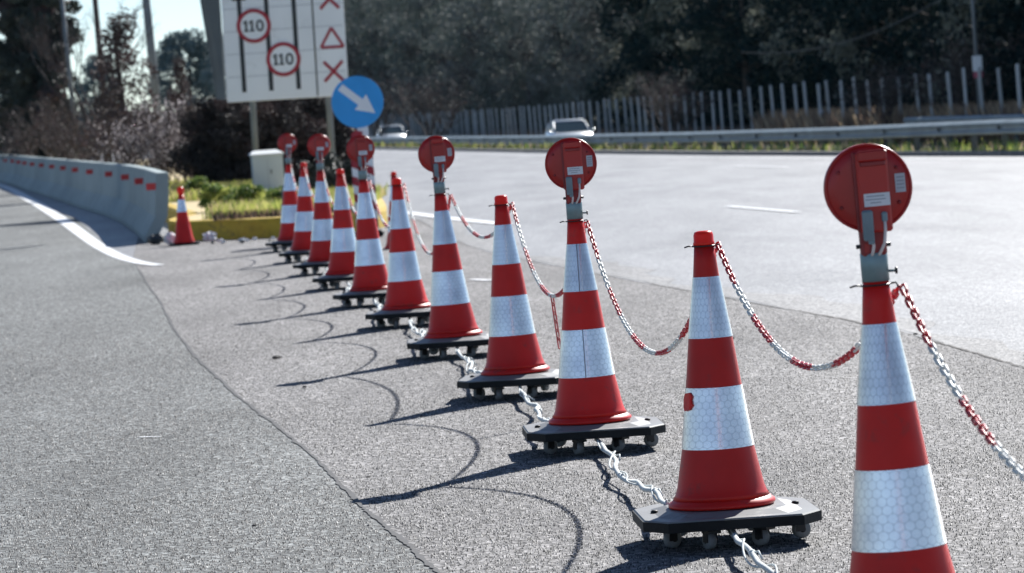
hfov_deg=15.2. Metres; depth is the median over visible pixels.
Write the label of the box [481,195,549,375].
traffic cone
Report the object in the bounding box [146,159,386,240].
island kerb
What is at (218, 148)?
hedge bush
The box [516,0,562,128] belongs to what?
mossy tree
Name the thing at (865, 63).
pine tree
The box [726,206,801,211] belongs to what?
road marking
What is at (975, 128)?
guardrail
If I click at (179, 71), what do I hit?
tree
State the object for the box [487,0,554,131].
mossy tree
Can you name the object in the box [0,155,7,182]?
concrete barrier
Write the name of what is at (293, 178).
plastic chain
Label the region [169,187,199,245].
cone
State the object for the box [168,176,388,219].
island grass
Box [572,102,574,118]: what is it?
fence post
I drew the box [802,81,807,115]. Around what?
fence post
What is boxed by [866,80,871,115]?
fence post
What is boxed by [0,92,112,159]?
bare shrub
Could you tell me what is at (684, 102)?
fence post
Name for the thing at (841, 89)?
fence post
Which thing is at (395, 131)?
car
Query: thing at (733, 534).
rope
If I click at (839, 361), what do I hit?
plastic chain
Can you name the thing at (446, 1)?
mossy tree
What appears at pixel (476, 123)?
fence post
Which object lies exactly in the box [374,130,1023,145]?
verge
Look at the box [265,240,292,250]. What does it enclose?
wheeled base
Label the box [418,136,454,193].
warning lamp
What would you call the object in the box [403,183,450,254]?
plastic chain
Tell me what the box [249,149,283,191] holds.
utility cabinet
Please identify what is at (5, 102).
ivy tree
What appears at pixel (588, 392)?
traffic cone
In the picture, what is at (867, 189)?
warning lamp
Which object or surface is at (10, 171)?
concrete barrier
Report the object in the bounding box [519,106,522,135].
fence post
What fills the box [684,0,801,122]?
pine tree
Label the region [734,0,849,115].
pine tree
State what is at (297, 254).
wheeled base
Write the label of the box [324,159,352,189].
bush
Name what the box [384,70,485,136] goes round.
bare shrub
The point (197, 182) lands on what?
green bush
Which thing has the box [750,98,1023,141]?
dry grass
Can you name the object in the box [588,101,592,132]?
fence post
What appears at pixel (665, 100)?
bare shrub
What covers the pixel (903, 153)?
kerb
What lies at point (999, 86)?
fence post
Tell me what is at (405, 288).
traffic cone
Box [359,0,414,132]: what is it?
mossy tree
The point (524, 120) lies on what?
fence post
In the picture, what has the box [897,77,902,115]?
fence post
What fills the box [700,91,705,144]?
fence post
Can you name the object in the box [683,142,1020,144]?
ground
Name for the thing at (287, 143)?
warning lamp
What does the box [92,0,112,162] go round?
utility pole
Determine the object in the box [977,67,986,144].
fence post
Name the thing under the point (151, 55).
utility pole
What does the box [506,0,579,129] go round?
mossy tree
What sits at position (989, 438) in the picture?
plastic chain
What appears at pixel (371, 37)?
mossy tree
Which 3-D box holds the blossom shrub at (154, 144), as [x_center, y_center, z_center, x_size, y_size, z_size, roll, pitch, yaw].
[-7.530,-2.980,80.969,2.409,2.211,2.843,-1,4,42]
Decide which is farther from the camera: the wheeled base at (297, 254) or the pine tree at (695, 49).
the pine tree at (695, 49)
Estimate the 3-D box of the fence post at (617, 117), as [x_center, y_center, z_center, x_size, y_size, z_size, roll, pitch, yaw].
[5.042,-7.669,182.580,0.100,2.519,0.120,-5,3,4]
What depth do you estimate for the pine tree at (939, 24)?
131.60 m
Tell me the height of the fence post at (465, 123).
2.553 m
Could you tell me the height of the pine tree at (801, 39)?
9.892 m
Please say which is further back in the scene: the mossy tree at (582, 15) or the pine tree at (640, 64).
the mossy tree at (582, 15)
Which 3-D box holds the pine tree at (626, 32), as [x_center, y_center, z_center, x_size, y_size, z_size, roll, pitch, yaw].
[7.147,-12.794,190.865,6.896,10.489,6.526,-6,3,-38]
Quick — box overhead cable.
[741,0,939,53]
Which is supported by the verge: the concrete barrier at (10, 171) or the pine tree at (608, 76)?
the pine tree at (608, 76)
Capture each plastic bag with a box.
[164,231,174,244]
[202,231,216,240]
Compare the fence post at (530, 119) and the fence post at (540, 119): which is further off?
the fence post at (530, 119)
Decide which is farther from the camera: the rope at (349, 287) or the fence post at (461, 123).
the fence post at (461, 123)
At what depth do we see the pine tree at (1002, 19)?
133.84 m
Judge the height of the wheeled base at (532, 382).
0.130 m
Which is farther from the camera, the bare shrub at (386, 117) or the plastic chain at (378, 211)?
the bare shrub at (386, 117)
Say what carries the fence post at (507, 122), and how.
on the verge
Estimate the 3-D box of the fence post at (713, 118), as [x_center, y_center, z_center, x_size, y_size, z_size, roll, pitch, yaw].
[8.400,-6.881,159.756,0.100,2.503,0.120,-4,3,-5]
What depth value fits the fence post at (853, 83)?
133.94 m
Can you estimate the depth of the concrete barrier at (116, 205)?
71.53 m
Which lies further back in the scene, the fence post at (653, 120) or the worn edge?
the fence post at (653, 120)
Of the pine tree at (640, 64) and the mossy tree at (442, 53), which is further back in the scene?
the mossy tree at (442, 53)
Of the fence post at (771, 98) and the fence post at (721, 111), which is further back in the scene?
the fence post at (721, 111)
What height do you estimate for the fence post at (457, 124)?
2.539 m
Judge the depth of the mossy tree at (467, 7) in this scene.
247.61 m
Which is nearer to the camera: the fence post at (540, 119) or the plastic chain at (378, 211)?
the plastic chain at (378, 211)
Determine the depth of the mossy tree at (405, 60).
295.50 m
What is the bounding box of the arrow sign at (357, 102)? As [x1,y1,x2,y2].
[331,76,383,236]
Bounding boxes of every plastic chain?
[290,165,297,190]
[304,167,314,198]
[323,172,333,205]
[342,175,369,215]
[369,180,403,227]
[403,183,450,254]
[450,194,511,238]
[510,202,586,348]
[586,220,717,355]
[715,241,899,370]
[899,283,1023,481]
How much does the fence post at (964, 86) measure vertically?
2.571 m
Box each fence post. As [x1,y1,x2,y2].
[412,114,415,136]
[416,117,418,136]
[456,112,458,135]
[460,111,462,135]
[464,110,467,135]
[467,110,469,135]
[472,109,475,135]
[474,110,477,135]
[479,110,482,135]
[481,109,485,135]
[487,108,490,135]
[491,109,494,135]
[495,108,498,135]
[501,109,504,135]
[506,108,508,135]
[509,108,512,135]
[513,107,516,135]
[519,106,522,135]
[523,106,525,135]
[528,105,532,134]
[533,107,536,134]
[538,105,541,134]
[544,106,546,128]
[549,105,551,121]
[554,104,557,119]
[560,104,562,119]
[565,103,568,118]
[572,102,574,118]
[577,102,580,118]
[581,101,584,119]
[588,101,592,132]
[596,101,600,133]
[603,99,607,133]
[608,98,612,133]
[615,99,619,133]
[623,97,627,130]
[630,98,634,132]
[637,97,641,132]
[643,97,647,132]
[650,97,655,132]
[666,95,671,131]
[683,96,688,143]
[692,92,697,143]
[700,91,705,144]
[711,91,716,144]
[719,91,723,130]
[728,89,733,130]
[738,90,743,129]
[748,87,753,129]
[759,86,763,116]
[769,85,774,115]
[780,83,788,144]
[793,84,797,114]
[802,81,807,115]
[817,84,821,116]
[825,80,833,144]
[839,80,846,144]
[852,77,857,117]
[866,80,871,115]
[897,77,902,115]
[914,74,922,142]
[927,74,934,142]
[946,72,955,144]
[962,68,970,144]
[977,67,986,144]
[996,68,1003,113]
[1015,64,1022,112]
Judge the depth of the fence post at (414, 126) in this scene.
268.97 m
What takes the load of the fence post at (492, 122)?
on the verge
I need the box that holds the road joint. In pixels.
[137,269,443,572]
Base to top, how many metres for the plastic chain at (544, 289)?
0.731 m
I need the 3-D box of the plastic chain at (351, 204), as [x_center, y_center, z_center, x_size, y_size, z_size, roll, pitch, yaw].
[-1.416,-0.828,34.993,0.021,0.371,3.724,-4,3,-6]
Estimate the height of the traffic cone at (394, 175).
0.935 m
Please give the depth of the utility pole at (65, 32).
134.67 m
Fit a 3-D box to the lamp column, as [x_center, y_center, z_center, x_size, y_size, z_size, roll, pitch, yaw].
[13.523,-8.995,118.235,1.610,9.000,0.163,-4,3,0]
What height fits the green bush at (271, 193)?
0.433 m
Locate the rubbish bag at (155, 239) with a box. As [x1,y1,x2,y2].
[146,233,163,244]
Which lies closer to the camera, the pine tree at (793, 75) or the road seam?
the road seam
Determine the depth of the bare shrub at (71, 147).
109.91 m
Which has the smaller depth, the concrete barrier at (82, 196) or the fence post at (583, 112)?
the concrete barrier at (82, 196)
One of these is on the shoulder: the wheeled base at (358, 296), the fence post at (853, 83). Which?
the wheeled base at (358, 296)
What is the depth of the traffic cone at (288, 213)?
48.28 m
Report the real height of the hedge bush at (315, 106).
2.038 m
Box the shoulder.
[133,216,1023,572]
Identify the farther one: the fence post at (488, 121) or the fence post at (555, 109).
the fence post at (488, 121)
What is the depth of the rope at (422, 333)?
27.89 m
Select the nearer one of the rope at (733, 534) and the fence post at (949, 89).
the rope at (733, 534)
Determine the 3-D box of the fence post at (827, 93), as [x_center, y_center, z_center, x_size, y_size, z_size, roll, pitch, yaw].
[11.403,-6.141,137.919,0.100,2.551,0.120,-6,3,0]
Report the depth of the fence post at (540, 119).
208.03 m
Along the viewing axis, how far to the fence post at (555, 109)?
202.07 m
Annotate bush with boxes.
[166,94,280,182]
[182,176,210,192]
[196,182,235,210]
[222,184,267,204]
[223,98,327,185]
[264,186,298,202]
[277,97,356,161]
[296,151,341,190]
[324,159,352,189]
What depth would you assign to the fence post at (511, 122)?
219.35 m
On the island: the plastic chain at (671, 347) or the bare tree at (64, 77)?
the bare tree at (64, 77)
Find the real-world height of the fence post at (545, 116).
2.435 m
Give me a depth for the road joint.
18.29 m
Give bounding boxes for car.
[377,125,407,136]
[544,119,594,145]
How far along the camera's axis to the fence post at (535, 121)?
209.87 m
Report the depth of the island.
64.86 m
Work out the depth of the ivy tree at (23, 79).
138.95 m
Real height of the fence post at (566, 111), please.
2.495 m
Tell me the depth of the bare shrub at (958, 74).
123.90 m
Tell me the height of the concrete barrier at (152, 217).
0.995 m
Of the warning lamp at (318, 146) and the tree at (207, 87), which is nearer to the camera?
the warning lamp at (318, 146)
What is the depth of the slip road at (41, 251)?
20.14 m
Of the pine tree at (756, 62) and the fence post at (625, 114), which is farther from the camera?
the fence post at (625, 114)
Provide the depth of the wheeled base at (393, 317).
29.39 m
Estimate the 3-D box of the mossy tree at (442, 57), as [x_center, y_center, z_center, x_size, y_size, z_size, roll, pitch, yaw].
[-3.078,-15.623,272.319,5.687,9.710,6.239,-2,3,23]
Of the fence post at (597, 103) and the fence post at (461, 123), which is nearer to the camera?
the fence post at (597, 103)
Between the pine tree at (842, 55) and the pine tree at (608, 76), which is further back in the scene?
the pine tree at (608, 76)
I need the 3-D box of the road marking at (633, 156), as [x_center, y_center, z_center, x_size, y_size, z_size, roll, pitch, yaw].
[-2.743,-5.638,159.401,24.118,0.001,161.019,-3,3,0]
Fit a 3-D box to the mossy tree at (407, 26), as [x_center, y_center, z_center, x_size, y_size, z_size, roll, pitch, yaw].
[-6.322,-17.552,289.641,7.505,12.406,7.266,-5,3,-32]
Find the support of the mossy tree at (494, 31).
on the verge
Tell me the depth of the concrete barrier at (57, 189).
97.52 m
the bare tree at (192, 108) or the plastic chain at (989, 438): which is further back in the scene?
the bare tree at (192, 108)
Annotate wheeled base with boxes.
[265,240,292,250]
[278,250,309,261]
[293,261,328,274]
[312,274,353,288]
[333,289,386,306]
[365,306,430,327]
[407,333,488,358]
[457,369,558,399]
[522,416,665,454]
[632,496,821,549]
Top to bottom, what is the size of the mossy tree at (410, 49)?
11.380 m
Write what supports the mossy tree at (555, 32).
on the verge
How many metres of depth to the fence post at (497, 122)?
225.05 m
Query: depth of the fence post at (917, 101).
125.93 m
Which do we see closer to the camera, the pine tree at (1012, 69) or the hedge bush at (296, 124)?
the hedge bush at (296, 124)
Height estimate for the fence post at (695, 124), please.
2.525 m
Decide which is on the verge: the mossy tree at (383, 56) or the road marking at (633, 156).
the mossy tree at (383, 56)
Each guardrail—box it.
[369,119,1023,150]
[903,114,1023,145]
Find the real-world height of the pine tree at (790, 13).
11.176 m
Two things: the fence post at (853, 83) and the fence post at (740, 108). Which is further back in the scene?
the fence post at (740, 108)
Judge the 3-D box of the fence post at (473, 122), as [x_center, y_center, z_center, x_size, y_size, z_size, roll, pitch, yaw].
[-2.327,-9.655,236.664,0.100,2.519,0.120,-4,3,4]
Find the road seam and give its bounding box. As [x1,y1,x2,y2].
[419,220,1023,367]
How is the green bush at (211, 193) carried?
on the island
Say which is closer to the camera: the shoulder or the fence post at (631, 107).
the shoulder
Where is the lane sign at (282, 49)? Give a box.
[200,0,347,153]
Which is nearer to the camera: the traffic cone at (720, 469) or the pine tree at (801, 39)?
the traffic cone at (720, 469)
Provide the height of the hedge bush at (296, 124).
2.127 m
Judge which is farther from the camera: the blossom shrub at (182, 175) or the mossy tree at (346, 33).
the mossy tree at (346, 33)
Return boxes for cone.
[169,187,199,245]
[277,164,296,239]
[289,162,313,249]
[306,170,332,261]
[325,169,355,274]
[349,179,387,291]
[381,178,430,309]
[384,171,397,248]
[424,193,482,338]
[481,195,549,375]
[548,219,631,424]
[668,230,775,510]
[849,280,954,572]
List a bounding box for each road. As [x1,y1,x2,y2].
[0,149,1023,481]
[0,191,436,572]
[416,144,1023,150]
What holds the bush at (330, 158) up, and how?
on the island
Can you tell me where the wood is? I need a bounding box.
[1,105,174,153]
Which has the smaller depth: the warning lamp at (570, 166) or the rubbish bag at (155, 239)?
the warning lamp at (570, 166)
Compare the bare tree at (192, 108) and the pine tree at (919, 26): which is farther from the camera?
the pine tree at (919, 26)
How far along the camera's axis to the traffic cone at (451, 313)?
25.51 m
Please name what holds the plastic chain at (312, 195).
hanging from the traffic cone at (303, 226)
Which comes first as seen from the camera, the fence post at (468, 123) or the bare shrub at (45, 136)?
the bare shrub at (45, 136)
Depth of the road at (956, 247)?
50.36 m
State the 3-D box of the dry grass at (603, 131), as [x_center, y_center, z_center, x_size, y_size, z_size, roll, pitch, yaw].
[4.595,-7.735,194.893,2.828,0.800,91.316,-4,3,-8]
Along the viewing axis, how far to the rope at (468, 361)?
23.67 m
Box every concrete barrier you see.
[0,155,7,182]
[3,155,14,183]
[10,155,22,185]
[16,156,30,188]
[22,156,34,190]
[29,157,45,193]
[38,158,58,196]
[49,159,71,200]
[60,160,82,204]
[71,161,94,209]
[86,162,119,214]
[104,163,137,221]
[120,165,150,230]
[133,168,168,242]
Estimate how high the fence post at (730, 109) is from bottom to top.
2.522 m
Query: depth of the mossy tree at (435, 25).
277.68 m
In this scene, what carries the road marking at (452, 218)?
on the road at (956, 247)
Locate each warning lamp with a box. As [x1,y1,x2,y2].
[277,133,296,163]
[307,134,330,169]
[346,135,374,179]
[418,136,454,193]
[545,138,596,219]
[823,143,912,282]
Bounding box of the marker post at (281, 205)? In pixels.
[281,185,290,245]
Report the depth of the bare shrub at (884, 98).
127.65 m
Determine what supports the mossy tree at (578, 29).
on the verge
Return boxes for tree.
[0,0,84,159]
[0,65,15,154]
[6,0,160,161]
[66,53,131,151]
[74,7,174,170]
[145,28,226,117]
[162,86,221,177]
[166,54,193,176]
[182,40,235,107]
[343,0,381,74]
[343,0,404,133]
[343,2,362,75]
[345,0,391,134]
[346,0,399,131]
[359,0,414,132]
[372,12,414,132]
[377,1,425,133]
[378,0,457,135]
[379,0,453,133]
[389,15,434,130]
[401,0,461,134]
[407,0,462,127]
[418,2,492,134]
[427,0,478,133]
[434,0,528,135]
[440,0,523,132]
[441,1,505,131]
[462,0,548,130]
[471,0,543,131]
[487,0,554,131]
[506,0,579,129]
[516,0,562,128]
[523,0,609,121]
[527,0,584,118]
[543,1,614,123]
[551,0,647,130]
[555,0,638,131]
[585,1,660,130]
[594,0,687,127]
[610,0,740,132]
[634,0,717,128]
[663,0,809,129]
[664,0,758,129]
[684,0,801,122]
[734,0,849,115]
[748,10,802,108]
[758,0,878,110]
[765,0,907,109]
[775,0,927,108]
[816,8,921,73]
[819,0,945,108]
[857,0,1011,108]
[908,0,1023,104]
[935,0,1023,104]
[958,3,1023,105]
[981,0,1023,102]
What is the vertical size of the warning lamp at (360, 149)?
0.384 m
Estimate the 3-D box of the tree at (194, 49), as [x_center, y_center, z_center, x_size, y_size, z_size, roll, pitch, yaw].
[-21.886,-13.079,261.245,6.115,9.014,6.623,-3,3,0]
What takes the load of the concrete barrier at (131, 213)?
on the road at (956, 247)
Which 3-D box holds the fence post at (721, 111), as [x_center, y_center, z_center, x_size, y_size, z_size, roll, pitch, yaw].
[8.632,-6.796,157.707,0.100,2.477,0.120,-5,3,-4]
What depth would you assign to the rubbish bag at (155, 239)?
54.16 m
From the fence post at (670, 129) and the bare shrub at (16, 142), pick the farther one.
the fence post at (670, 129)
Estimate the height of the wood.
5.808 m
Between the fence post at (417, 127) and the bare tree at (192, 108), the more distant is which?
the fence post at (417, 127)
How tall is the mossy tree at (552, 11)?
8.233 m
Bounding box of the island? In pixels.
[139,160,298,219]
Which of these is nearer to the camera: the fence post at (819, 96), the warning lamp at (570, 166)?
the warning lamp at (570, 166)
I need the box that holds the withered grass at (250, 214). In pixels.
[211,203,354,220]
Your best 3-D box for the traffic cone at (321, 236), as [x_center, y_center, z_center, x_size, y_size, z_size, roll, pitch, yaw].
[-2.003,-0.754,40.583,0.394,0.958,0.394,-3,3,0]
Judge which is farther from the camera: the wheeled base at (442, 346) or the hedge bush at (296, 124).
the hedge bush at (296, 124)
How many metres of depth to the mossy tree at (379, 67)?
308.24 m
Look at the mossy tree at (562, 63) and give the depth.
210.71 m
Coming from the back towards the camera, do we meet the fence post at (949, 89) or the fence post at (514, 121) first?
the fence post at (514, 121)
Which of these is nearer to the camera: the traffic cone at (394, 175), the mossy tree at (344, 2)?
the traffic cone at (394, 175)
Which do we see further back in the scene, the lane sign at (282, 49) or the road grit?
the lane sign at (282, 49)
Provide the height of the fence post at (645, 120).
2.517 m
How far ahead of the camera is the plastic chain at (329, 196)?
39.91 m
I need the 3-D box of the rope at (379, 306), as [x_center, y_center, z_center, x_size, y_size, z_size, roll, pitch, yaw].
[-1.087,0.149,31.468,0.069,0.102,3.126,-4,3,-3]
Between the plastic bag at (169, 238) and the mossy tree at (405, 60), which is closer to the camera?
the plastic bag at (169, 238)
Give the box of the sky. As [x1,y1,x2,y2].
[0,0,225,111]
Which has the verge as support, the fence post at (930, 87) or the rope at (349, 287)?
the fence post at (930, 87)
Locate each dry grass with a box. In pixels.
[468,124,750,143]
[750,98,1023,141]
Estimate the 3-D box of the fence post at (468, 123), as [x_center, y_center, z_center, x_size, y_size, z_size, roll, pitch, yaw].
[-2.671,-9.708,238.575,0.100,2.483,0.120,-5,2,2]
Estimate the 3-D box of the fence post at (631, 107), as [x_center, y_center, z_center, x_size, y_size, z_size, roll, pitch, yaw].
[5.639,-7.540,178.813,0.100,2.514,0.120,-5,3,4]
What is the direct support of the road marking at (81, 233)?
on the road at (956, 247)
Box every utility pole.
[60,0,79,157]
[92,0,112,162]
[142,0,161,147]
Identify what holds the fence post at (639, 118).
on the verge
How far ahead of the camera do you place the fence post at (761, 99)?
149.58 m
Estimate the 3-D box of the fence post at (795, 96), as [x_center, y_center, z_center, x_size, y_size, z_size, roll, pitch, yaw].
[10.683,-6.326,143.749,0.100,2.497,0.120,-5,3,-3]
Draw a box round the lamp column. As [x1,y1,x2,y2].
[971,0,982,135]
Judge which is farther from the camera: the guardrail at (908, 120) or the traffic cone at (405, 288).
the guardrail at (908, 120)
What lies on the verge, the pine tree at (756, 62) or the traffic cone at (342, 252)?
the pine tree at (756, 62)
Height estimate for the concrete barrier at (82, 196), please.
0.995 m
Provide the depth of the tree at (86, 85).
283.56 m
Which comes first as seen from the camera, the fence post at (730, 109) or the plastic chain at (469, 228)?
the plastic chain at (469, 228)
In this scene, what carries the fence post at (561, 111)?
on the verge
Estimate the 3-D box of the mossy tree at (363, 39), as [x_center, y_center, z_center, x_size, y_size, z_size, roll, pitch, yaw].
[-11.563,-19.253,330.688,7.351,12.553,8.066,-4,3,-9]
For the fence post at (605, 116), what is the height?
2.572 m
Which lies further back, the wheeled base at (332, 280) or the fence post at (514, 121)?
the fence post at (514, 121)
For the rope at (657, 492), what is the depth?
16.08 m
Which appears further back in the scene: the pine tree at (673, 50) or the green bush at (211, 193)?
the pine tree at (673, 50)
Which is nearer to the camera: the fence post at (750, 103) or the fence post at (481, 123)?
the fence post at (750, 103)
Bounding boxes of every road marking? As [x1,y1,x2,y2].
[0,184,164,264]
[389,151,833,158]
[407,211,514,223]
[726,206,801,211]
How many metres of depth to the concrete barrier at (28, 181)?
117.19 m
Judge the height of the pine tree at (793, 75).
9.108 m
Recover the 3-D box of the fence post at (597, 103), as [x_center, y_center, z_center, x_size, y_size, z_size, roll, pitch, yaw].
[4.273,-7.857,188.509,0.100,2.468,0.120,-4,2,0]
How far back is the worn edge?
29.78 m
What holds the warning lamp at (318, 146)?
on the traffic cone at (321, 236)
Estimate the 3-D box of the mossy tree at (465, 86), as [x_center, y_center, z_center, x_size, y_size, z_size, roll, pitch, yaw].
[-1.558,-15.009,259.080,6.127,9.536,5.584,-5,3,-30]
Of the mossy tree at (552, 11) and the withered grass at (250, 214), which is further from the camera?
the mossy tree at (552, 11)
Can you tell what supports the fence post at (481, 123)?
on the verge
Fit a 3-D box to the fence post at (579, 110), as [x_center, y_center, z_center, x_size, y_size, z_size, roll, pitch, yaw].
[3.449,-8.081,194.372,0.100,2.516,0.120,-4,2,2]
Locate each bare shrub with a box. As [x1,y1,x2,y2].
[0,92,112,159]
[19,79,169,162]
[32,91,181,164]
[355,77,415,136]
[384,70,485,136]
[624,67,718,132]
[820,58,936,138]
[889,23,1023,111]
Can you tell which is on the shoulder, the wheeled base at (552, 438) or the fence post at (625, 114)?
the wheeled base at (552, 438)
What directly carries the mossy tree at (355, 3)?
on the verge
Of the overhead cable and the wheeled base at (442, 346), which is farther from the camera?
the overhead cable
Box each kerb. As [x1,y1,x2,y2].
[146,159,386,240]
[375,147,1023,155]
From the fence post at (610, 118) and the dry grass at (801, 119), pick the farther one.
the fence post at (610, 118)
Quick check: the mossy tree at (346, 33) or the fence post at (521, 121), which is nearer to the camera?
the fence post at (521, 121)
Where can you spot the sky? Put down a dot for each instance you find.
(173, 15)
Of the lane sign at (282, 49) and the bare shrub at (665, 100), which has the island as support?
the lane sign at (282, 49)
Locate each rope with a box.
[346,281,351,291]
[372,298,382,309]
[408,318,425,337]
[455,347,481,373]
[518,386,549,421]
[594,439,668,504]
[727,529,777,572]
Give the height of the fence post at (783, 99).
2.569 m
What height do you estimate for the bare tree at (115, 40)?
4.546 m
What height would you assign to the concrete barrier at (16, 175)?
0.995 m
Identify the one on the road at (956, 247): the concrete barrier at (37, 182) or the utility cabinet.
the concrete barrier at (37, 182)
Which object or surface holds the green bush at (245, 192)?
on the island
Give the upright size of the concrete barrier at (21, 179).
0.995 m
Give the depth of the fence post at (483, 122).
230.88 m
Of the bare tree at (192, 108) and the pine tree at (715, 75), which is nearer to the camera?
the bare tree at (192, 108)
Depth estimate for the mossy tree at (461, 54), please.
252.21 m
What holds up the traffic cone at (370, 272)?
on the wheeled base at (358, 296)
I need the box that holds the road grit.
[0,255,1023,572]
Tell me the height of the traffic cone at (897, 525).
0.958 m
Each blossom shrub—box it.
[93,91,194,185]
[144,105,195,183]
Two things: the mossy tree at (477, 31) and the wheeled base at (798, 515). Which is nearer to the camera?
the wheeled base at (798, 515)
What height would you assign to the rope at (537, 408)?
0.102 m
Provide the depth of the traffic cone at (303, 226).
44.33 m
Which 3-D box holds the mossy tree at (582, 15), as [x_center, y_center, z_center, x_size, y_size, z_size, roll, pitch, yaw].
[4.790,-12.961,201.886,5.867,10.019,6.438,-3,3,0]
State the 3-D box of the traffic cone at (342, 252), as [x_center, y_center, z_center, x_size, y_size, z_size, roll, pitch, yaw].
[-1.625,-0.625,36.846,0.394,1.005,0.394,-3,3,0]
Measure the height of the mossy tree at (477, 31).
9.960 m
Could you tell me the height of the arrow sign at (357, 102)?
2.182 m
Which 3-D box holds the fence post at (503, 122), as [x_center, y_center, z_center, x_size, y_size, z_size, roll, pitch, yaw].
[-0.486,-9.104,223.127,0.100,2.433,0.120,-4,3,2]
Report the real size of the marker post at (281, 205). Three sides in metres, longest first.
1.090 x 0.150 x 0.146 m
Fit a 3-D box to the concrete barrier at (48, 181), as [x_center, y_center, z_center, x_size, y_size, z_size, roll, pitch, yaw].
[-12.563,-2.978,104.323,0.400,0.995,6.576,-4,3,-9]
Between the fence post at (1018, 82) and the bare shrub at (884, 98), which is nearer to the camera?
the fence post at (1018, 82)
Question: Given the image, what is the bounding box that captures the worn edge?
[420,218,1023,365]
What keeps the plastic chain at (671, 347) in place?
hanging from the traffic cone at (588, 392)
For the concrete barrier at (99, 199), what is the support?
on the road at (956, 247)
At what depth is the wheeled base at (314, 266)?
40.35 m
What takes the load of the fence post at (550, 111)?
on the verge
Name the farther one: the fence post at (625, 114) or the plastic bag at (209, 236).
the fence post at (625, 114)
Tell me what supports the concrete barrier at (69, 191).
on the road at (956, 247)
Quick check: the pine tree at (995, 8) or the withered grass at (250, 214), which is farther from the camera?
the pine tree at (995, 8)

